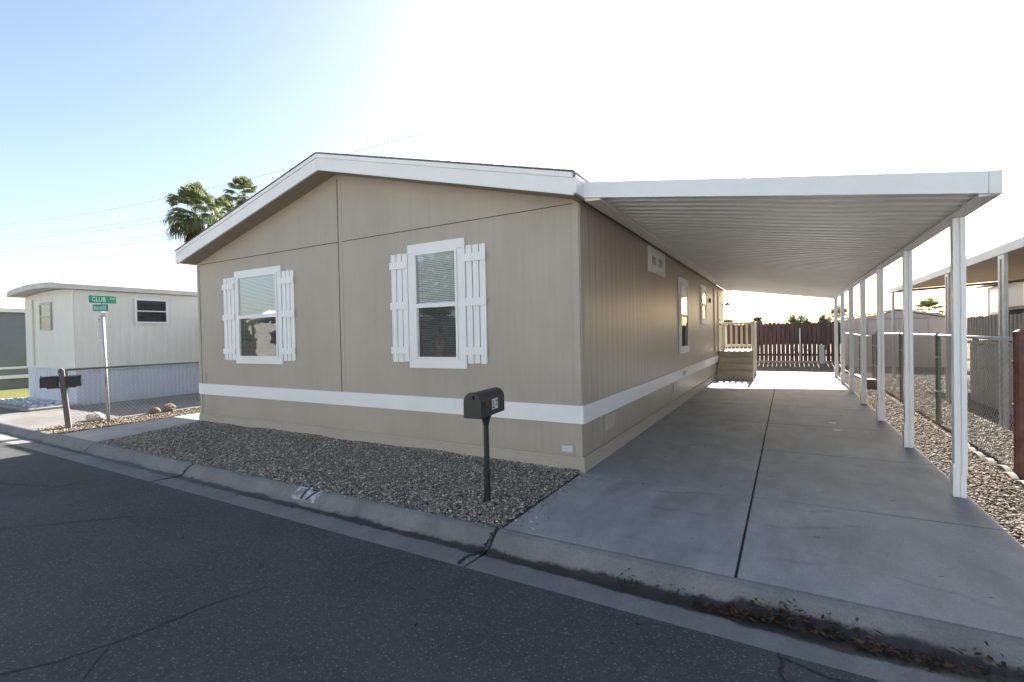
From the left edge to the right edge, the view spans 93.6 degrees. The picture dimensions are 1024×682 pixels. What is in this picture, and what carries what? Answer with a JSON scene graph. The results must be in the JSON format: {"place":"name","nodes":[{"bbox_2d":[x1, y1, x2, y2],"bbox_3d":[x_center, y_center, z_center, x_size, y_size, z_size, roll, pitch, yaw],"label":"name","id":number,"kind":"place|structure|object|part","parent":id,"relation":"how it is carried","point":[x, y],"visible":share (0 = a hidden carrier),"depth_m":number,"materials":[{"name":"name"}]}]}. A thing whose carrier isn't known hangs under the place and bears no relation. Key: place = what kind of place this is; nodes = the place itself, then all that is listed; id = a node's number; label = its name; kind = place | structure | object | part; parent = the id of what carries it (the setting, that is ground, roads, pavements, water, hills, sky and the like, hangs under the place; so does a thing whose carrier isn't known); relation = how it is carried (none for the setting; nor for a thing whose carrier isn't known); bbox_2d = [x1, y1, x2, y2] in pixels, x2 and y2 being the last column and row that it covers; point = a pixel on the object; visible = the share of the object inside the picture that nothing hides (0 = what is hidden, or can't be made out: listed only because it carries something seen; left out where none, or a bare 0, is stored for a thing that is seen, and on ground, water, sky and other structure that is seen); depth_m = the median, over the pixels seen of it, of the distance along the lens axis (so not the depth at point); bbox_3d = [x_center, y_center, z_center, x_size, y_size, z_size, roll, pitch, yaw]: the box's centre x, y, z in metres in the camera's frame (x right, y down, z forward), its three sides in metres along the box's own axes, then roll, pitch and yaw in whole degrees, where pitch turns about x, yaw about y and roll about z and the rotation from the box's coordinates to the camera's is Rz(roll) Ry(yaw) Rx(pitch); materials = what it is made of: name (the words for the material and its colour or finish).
{"place":"outdoors","nodes":[
{"label":"outdoors","id":0,"kind":"place"},
{"bbox_2d":[0,407,25,413],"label":"neighbour drive","id":1,"kind":"structure","parent":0,"point":[4,410],"depth_m":11.34,"materials":[{"name":"grey concrete"}]},
{"bbox_2d":[0,393,199,428],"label":"neighbour pad","id":2,"kind":"object","parent":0,"point":[44,418],"depth_m":10.98,"materials":[{"name":"grey concrete"}]},
{"bbox_2d":[86,412,103,420],"bbox_3d":[-8.488,1.531,9.786,0.338,0.174,0.255,-1,1,30],"label":"boulder","id":3,"kind":"object","parent":2,"relation":"on","point":[94,416],"visible":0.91,"depth_m":9.70,"materials":[{"name":"beige stone"}]},
{"bbox_2d":[147,407,160,412],"bbox_3d":[-7.901,1.525,10.605,0.282,0.127,0.228,-1,1,30],"label":"rock","id":4,"kind":"object","parent":2,"relation":"on","point":[153,409],"visible":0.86,"depth_m":10.54,"materials":[{"name":"beige stone"}]},
{"bbox_2d":[162,403,175,410],"bbox_3d":[-7.799,1.497,10.931,0.343,0.157,0.243,-1,1,30],"label":"rock","id":5,"kind":"object","parent":2,"relation":"on","point":[169,408],"visible":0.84,"depth_m":10.83,"materials":[{"name":"stone"}]},
{"bbox_2d":[35,407,200,433],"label":"gravel","id":6,"kind":"structure","parent":0,"point":[85,426],"depth_m":9.49,"materials":[{"name":"beige gravel"}]},
{"bbox_2d":[61,413,199,441],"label":"walkway","id":7,"kind":"structure","parent":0,"point":[110,433],"depth_m":8.62,"materials":[{"name":"concrete"}]},
{"bbox_2d":[3,0,868,224],"bbox_3d":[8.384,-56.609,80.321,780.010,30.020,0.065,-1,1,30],"label":"power line","id":8,"kind":"object","parent":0,"point":[552,95],"visible":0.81,"depth_m":77.89,"materials":[{"name":"black metal"}]},
{"bbox_2d":[0,441,883,681],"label":"road","id":9,"kind":"structure","parent":0,"point":[327,606],"depth_m":2.89,"materials":[{"name":"grey asphalt"}]},
{"bbox_2d":[0,516,130,528],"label":"road crack","id":10,"kind":"object","parent":9,"relation":"on","point":[74,521],"visible":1,"depth_m":4.41,"materials":[{"name":"black asphalt"}]},
{"bbox_2d":[82,644,109,680],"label":"road crack","id":11,"kind":"object","parent":9,"relation":"on","point":[95,662],"visible":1,"depth_m":2.44,"materials":[{"name":"black asphalt"}]},
{"bbox_2d":[0,586,267,674],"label":"road crack","id":12,"kind":"object","parent":9,"relation":"on","point":[123,638],"visible":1,"depth_m":2.65,"materials":[{"name":"black asphalt"}]},
{"bbox_2d":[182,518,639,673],"bbox_3d":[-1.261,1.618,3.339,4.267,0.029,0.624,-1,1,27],"label":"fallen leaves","id":13,"kind":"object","parent":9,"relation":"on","point":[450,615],"visible":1,"depth_m":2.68,"materials":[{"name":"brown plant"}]},
{"bbox_2d":[777,652,788,681],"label":"road crack","id":14,"kind":"object","parent":9,"relation":"on","point":[782,666],"visible":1,"depth_m":2.34,"materials":[{"name":"black asphalt"}]},
{"bbox_2d":[782,657,850,681],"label":"road crack","id":15,"kind":"object","parent":9,"relation":"on","point":[818,672],"visible":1,"depth_m":2.29,"materials":[{"name":"black asphalt"}]},
{"bbox_2d":[0,0,1023,324],"label":"sky","id":16,"kind":"structure","parent":0,"point":[106,105],"materials":[{"name":"white"}]},
{"bbox_2d":[14,0,1021,235],"bbox_3d":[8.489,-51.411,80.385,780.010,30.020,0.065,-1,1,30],"label":"power line","id":17,"kind":"object","parent":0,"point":[693,89],"visible":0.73,"depth_m":67.47,"materials":[{"name":"black metal"}]},
{"bbox_2d":[84,338,986,529],"bbox_3d":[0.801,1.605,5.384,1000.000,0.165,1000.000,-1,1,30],"label":"ground","id":18,"kind":"structure","parent":0,"point":[846,370],"depth_m":33.37,"materials":[{"name":"soil"}]},
{"bbox_2d":[0,388,28,398],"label":"lawn","id":19,"kind":"structure","parent":18,"relation":"on","point":[15,393],"depth_m":15.58,"materials":[{"name":"green plant"}]},
{"bbox_2d":[0,306,28,389],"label":"grey trailer","id":20,"kind":"object","parent":19,"relation":"on","point":[13,368],"depth_m":17.17,"materials":[{"name":"grey metal"}]},
{"bbox_2d":[0,397,75,407],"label":"white rock","id":21,"kind":"object","parent":18,"relation":"on","point":[31,402],"visible":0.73,"depth_m":12.50,"materials":[{"name":"gravel"}]},
{"bbox_2d":[0,403,79,411],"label":"bed border","id":22,"kind":"object","parent":18,"relation":"on","point":[21,408],"visible":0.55,"depth_m":11.56,"materials":[{"name":"concrete"}]},
{"bbox_2d":[7,282,199,405],"bbox_3d":[-7.426,-0.084,18.616,6.690,3.165,15.540,-1,1,30],"label":"trailer","id":23,"kind":"object","parent":18,"relation":"on","point":[149,326],"visible":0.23,"depth_m":13.15,"materials":[{"name":"beige metal"}]},
{"bbox_3d":[-12.611,-0.663,12.986,0.780,0.750,0.034,-1,1,30],"label":"window","id":24,"kind":"part","parent":23,"relation":"part of","materials":[{"name":"metal"}]},
{"bbox_3d":[-10.187,-0.839,13.585,0.035,0.690,0.820,-1,1,30],"label":"window","id":25,"kind":"part","parent":23,"relation":"part of","materials":[{"name":"white metal"}]},
{"bbox_2d":[59,410,199,429],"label":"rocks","id":26,"kind":"object","parent":18,"relation":"on","point":[131,420],"depth_m":9.77,"materials":[{"name":"beige stone"}]},
{"bbox_2d":[39,368,82,427],"bbox_3d":[-8.342,1.068,8.910,0.564,1.138,0.180,-2,1,-34],"label":"mailbox stand","id":27,"kind":"object","parent":26,"relation":"on","point":[53,382],"visible":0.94,"depth_m":8.90,"materials":[{"name":"black wood"}]},
{"bbox_2d":[89,295,115,421],"bbox_3d":[-8.153,0.361,9.615,0.402,2.531,0.226,-2,1,-35],"label":"street sign","id":28,"kind":"object","parent":26,"relation":"on","point":[102,307],"visible":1,"depth_m":9.59,"materials":[{"name":"metal"}]},
{"bbox_2d":[65,361,199,425],"bbox_3d":[-6.533,1.008,12.212,0.064,1.145,7.413,-1,1,30],"label":"chain link fence","id":29,"kind":"object","parent":26,"relation":"on","point":[107,367],"visible":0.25,"depth_m":9.90,"materials":[{"name":"metal"}]},
{"bbox_2d":[162,181,223,244],"bbox_3d":[-24.601,-5.437,37.758,4.474,14.036,4.565,-1,1,30],"label":"palm tree","id":30,"kind":"object","parent":18,"relation":"on","point":[195,195],"visible":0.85,"depth_m":36.66,"materials":[{"name":"green plant"}]},
{"bbox_2d":[198,196,234,224],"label":"palm tree","id":31,"kind":"object","parent":18,"relation":"on","point":[218,201],"visible":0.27,"depth_m":42.24,"materials":[{"name":"green plant"}]},
{"bbox_2d":[221,176,258,212],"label":"palm tree","id":32,"kind":"object","parent":18,"relation":"on","point":[243,182],"visible":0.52,"depth_m":48.23,"materials":[{"name":"green plant"}]},
{"bbox_2d":[99,420,592,529],"bbox_3d":[-3.042,1.548,6.574,7.850,0.001,1.750,-1,1,30],"label":"gravel base","id":33,"kind":"object","parent":18,"relation":"on","point":[521,514],"depth_m":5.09,"materials":[{"name":"grey gravel"}]},
{"bbox_2d":[474,467,493,474],"bbox_3d":[-0.312,1.466,5.420,0.264,0.110,0.138,-1,1,30],"label":"stone","id":34,"kind":"object","parent":33,"relation":"on","point":[479,470],"visible":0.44,"depth_m":5.38,"materials":[{"name":"stone"}]},
{"bbox_2d":[463,387,504,504],"bbox_3d":[-0.242,0.983,4.428,0.187,1.074,0.520,-1,1,24],"label":"mailbox","id":35,"kind":"object","parent":33,"relation":"on","point":[485,405],"visible":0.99,"depth_m":4.41,"materials":[{"name":"black metal"}]},
{"bbox_2d":[463,392,481,418],"bbox_3d":[-0.345,0.566,4.220,0.178,0.231,0.026,-1,1,24],"label":"door","id":36,"kind":"structure","parent":35,"relation":"in","point":[472,408],"depth_m":4.20,"materials":[{"name":"black metal"}]},
{"bbox_2d":[175,152,729,473],"bbox_3d":[0.352,-0.741,13.678,9.470,4.288,14.755,-1,1,30],"label":"mobile home","id":37,"kind":"object","parent":18,"relation":"on","point":[404,302],"visible":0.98,"depth_m":6.72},
{"bbox_2d":[234,265,283,363],"bbox_3d":[-4.381,-0.425,8.275,1.320,1.640,0.045,-1,1,30],"label":"window","id":38,"kind":"structure","parent":37,"relation":"in","point":[258,292],"depth_m":8.27,"materials":[{"name":"white paint"}]},
{"bbox_2d":[407,237,467,368],"bbox_3d":[-1.001,-0.474,6.339,0.950,1.670,0.045,-1,1,30],"label":"window","id":39,"kind":"structure","parent":37,"relation":"in","point":[437,269],"depth_m":6.33,"materials":[{"name":"white paint"}]},
{"bbox_2d":[648,245,664,277],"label":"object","id":40,"kind":"structure","parent":37,"relation":"in","point":[659,270],"depth_m":8.40,"materials":[{"name":"white paint"}]},
{"bbox_2d":[678,276,688,353],"bbox_3d":[3.820,-0.559,10.658,0.045,1.640,1.080,-1,1,30],"label":"window","id":41,"kind":"structure","parent":37,"relation":"in","point":[683,309],"depth_m":10.61,"materials":[{"name":"glass"}]},
{"bbox_2d":[700,284,706,323],"bbox_3d":[5.263,-0.994,13.187,0.045,1.050,0.980,-1,1,30],"label":"window","id":42,"kind":"structure","parent":37,"relation":"in","point":[703,312],"depth_m":13.04,"materials":[{"name":"glass"}]},
{"bbox_2d":[717,292,722,351],"bbox_3d":[7.172,-0.658,16.470,0.089,2.000,1.160,-1,1,30],"label":"door","id":43,"kind":"structure","parent":37,"relation":"in","point":[719,295],"depth_m":16.34,"materials":[{"name":"beige paint"}]},
{"bbox_2d":[0,422,1023,681],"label":"curb","id":44,"kind":"structure","parent":18,"relation":"on","point":[578,570],"depth_m":3.18,"materials":[{"name":"concrete"}]},
{"bbox_2d":[290,486,324,502],"bbox_3d":[-2.093,1.571,4.919,0.380,0.083,0.130,-1,1,30],"label":"curb number","id":45,"kind":"object","parent":44,"relation":"attached to","point":[307,494],"visible":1,"depth_m":4.91,"materials":[{"name":"white paint"}]},
{"bbox_2d":[458,526,498,563],"bbox_3d":[-0.259,1.562,3.685,0.062,0.113,0.499,-1,1,37],"label":"curb joint","id":46,"kind":"object","parent":44,"relation":"on","point":[476,552],"visible":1,"depth_m":3.71,"materials":[{"name":"grey concrete"}]},
{"bbox_2d":[191,477,864,646],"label":"fallen leaves","id":47,"kind":"object","parent":44,"relation":"on","point":[510,555],"visible":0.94,"depth_m":3.60,"materials":[{"name":"brown plant"}]},
{"bbox_2d":[615,568,1023,681],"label":"fallen leaves","id":48,"kind":"object","parent":44,"relation":"on","point":[892,649],"visible":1,"depth_m":2.59,"materials":[{"name":"brown plant"}]},
{"bbox_2d":[724,318,733,324],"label":"distant tree","id":49,"kind":"object","parent":18,"relation":"on","point":[727,320],"visible":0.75,"depth_m":43.53,"materials":[{"name":"green plant"}]},
{"bbox_2d":[752,316,763,344],"bbox_3d":[20.003,-0.691,39.127,0.879,2.729,0.846,-1,1,30],"label":"distant tree","id":50,"kind":"object","parent":18,"relation":"on","point":[758,319],"visible":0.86,"depth_m":38.99,"materials":[{"name":"green plant"}]},
{"bbox_2d":[785,313,806,323],"bbox_3d":[20.356,-0.651,34.422,1.404,2.752,1.604,-1,1,30],"label":"distant tree","id":51,"kind":"object","parent":18,"relation":"on","point":[800,318],"visible":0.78,"depth_m":34.28,"materials":[{"name":"green plant"}]},
{"bbox_2d":[818,314,832,322],"bbox_3d":[22.910,-0.692,35.174,0.984,2.715,0.997,-1,1,30],"label":"distant tree","id":52,"kind":"object","parent":18,"relation":"on","point":[821,318],"visible":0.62,"depth_m":35.03,"materials":[{"name":"green plant"}]},
{"bbox_2d":[826,304,848,321],"bbox_3d":[18.579,-0.619,27.255,1.535,2.916,1.480,-1,1,30],"label":"palm tree","id":53,"kind":"object","parent":18,"relation":"on","point":[832,313],"visible":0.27,"depth_m":27.13,"materials":[{"name":"green plant"}]},
{"bbox_2d":[913,295,944,313],"bbox_3d":[23.575,-0.964,27.228,1.718,3.406,1.739,-1,1,30],"label":"tree","id":54,"kind":"object","parent":18,"relation":"on","point":[931,303],"visible":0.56,"depth_m":26.98,"materials":[{"name":"green plant"}]},
{"bbox_2d":[838,372,1023,545],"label":"gravel base","id":55,"kind":"object","parent":18,"relation":"on","point":[1018,518],"depth_m":5.05,"materials":[{"name":"beige gravel"}]},
{"bbox_2d":[854,374,860,379],"bbox_3d":[10.659,1.155,14.598,0.120,0.100,2.600,-1,1,28],"label":"timber edging","id":56,"kind":"object","parent":55,"relation":"on","point":[858,376],"visible":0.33,"depth_m":15.20,"materials":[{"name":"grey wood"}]},
{"bbox_2d":[867,378,876,388],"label":"concrete block","id":57,"kind":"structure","parent":55,"relation":"on","point":[871,383],"depth_m":12.55,"materials":[{"name":"beige concrete"}]},
{"bbox_2d":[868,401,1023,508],"bbox_3d":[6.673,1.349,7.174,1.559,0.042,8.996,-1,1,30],"label":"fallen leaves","id":58,"kind":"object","parent":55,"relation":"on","point":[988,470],"visible":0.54,"depth_m":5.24,"materials":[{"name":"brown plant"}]},
{"bbox_2d":[1003,472,1019,480],"bbox_3d":[5.179,1.420,4.983,0.060,0.110,0.280,-8,-3,31],"label":"edging stone","id":59,"kind":"object","parent":55,"relation":"on","point":[1013,476],"visible":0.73,"depth_m":4.93,"materials":[{"name":"concrete"}]},
{"bbox_2d":[845,366,1023,479],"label":"gravel base","id":60,"kind":"object","parent":18,"relation":"on","point":[1007,461],"visible":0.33,"depth_m":8.53,"materials":[{"name":"grey gravel"}]},
{"bbox_2d":[846,329,1023,479],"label":"chain link fence","id":61,"kind":"object","parent":60,"relation":"on","point":[1017,339],"visible":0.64,"depth_m":6.26,"materials":[{"name":"metal"}]},
{"bbox_2d":[890,236,1023,427],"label":"neighbour carport","id":62,"kind":"object","parent":60,"relation":"on","point":[1003,264],"visible":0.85,"depth_m":9.56,"materials":[{"name":"metal"}]},
{"bbox_2d":[967,313,1023,414],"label":"neighbour deck","id":63,"kind":"structure","parent":60,"relation":"on","point":[982,326],"depth_m":9.37,"materials":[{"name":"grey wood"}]},
{"bbox_2d":[995,465,1012,471],"bbox_3d":[5.364,1.413,5.234,0.060,0.110,0.280,4,4,27],"label":"edging stone","id":64,"kind":"object","parent":60,"relation":"on","point":[1004,468],"visible":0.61,"depth_m":5.20,"materials":[{"name":"concrete"}]},
{"bbox_2d":[968,447,975,452],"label":"edging stone","id":65,"kind":"object","parent":18,"relation":"on","point":[971,449],"visible":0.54,"depth_m":6.00,"materials":[{"name":"concrete"}]},
{"bbox_2d":[972,452,985,458],"bbox_3d":[5.634,1.401,5.793,0.060,0.110,0.280,-6,3,29],"label":"edging stone","id":66,"kind":"object","parent":18,"relation":"on","point":[979,454],"visible":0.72,"depth_m":5.76,"materials":[{"name":"concrete"}]},
{"bbox_2d":[984,458,995,466],"bbox_3d":[5.491,1.407,5.517,0.060,0.110,0.280,4,8,34],"label":"edging stone","id":67,"kind":"object","parent":18,"relation":"on","point":[991,462],"visible":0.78,"depth_m":5.46,"materials":[{"name":"concrete"}]},
{"bbox_2d":[976,279,1023,315],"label":"neighbour home","id":68,"kind":"object","parent":18,"relation":"on","point":[1015,293],"visible":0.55,"depth_m":15.84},
{"bbox_2d":[990,288,997,313],"bbox_3d":[16.818,-1.395,16.659,0.039,0.900,1.200,-1,1,30],"label":"window","id":69,"kind":"structure","parent":68,"relation":"in","point":[993,292],"depth_m":16.83,"materials":[{"name":"white paint"}]},
{"bbox_2d":[1013,480,1023,487],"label":"edging stone","id":70,"kind":"object","parent":18,"relation":"on","point":[1020,482],"visible":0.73,"depth_m":4.72,"materials":[{"name":"concrete"}]},
{"bbox_2d":[504,371,1023,638],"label":"driveway","id":71,"kind":"structure","parent":0,"point":[831,490],"depth_m":4.15,"materials":[{"name":"concrete"}]},
{"bbox_2d":[717,321,756,379],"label":"porch steps","id":72,"kind":"structure","parent":71,"relation":"on","point":[737,364],"depth_m":15.60,"materials":[{"name":"beige paint"}]},
{"bbox_2d":[734,374,777,577],"bbox_3d":[5.645,1.320,10.407,3.380,0.001,17.020,-1,1,30],"label":"driveway joint","id":73,"kind":"object","parent":71,"relation":"on","point":[741,550],"visible":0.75,"depth_m":4.20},
{"bbox_2d":[583,170,1002,497],"bbox_3d":[5.713,-0.286,10.476,3.283,3.182,14.066,-1,1,30],"label":"carport","id":74,"kind":"object","parent":71,"relation":"on","point":[834,237],"visible":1,"depth_m":5.36,"materials":[{"name":"white metal"}]},
{"bbox_2d":[757,360,840,372],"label":"soil bank","id":75,"kind":"structure","parent":0,"point":[794,367],"depth_m":18.79,"materials":[{"name":"brown soil"}]},
{"bbox_2d":[726,321,840,363],"bbox_3d":[10.755,0.072,20.770,5.818,1.770,0.110,-1,1,30],"label":"board fence","id":76,"kind":"object","parent":75,"relation":"on","point":[770,334],"visible":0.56,"depth_m":20.18,"materials":[{"name":"brown wood"}]},
{"bbox_2d":[799,328,800,362],"bbox_3d":[11.945,0.213,19.925,0.052,1.500,0.052,-1,1,7],"label":"metal stake","id":77,"kind":"object","parent":75,"relation":"on","point":[800,344],"visible":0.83,"depth_m":19.91,"materials":[{"name":"white paint"}]},
{"bbox_2d":[819,345,824,363],"bbox_3d":[12.430,0.552,19.275,0.190,0.780,0.160,-1,1,30],"label":"utility pedestal","id":78,"kind":"object","parent":75,"relation":"on","point":[821,355],"visible":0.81,"depth_m":19.22,"materials":[{"name":"metal"}]},
{"bbox_2d":[838,308,945,367],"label":"garden shed","id":79,"kind":"structure","parent":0,"point":[927,323],"depth_m":19.26,"materials":[{"name":"metal"}]},
{"bbox_2d":[868,320,898,364],"bbox_3d":[15.138,0.058,19.592,0.995,1.830,0.037,-1,1,30],"label":"door","id":80,"kind":"structure","parent":79,"relation":"in","point":[872,324],"depth_m":19.52,"materials":[{"name":"metal"}]},
{"bbox_2d":[899,319,927,364],"bbox_3d":[15.966,0.047,19.118,0.895,1.830,0.037,-1,1,30],"label":"door","id":81,"kind":"structure","parent":79,"relation":"in","point":[920,326],"depth_m":19.01,"materials":[{"name":"metal"}]},
{"bbox_2d":[1009,305,1023,314],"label":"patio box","id":82,"kind":"object","parent":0,"point":[1016,309],"visible":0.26,"depth_m":8.91,"materials":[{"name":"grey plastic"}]}
]}

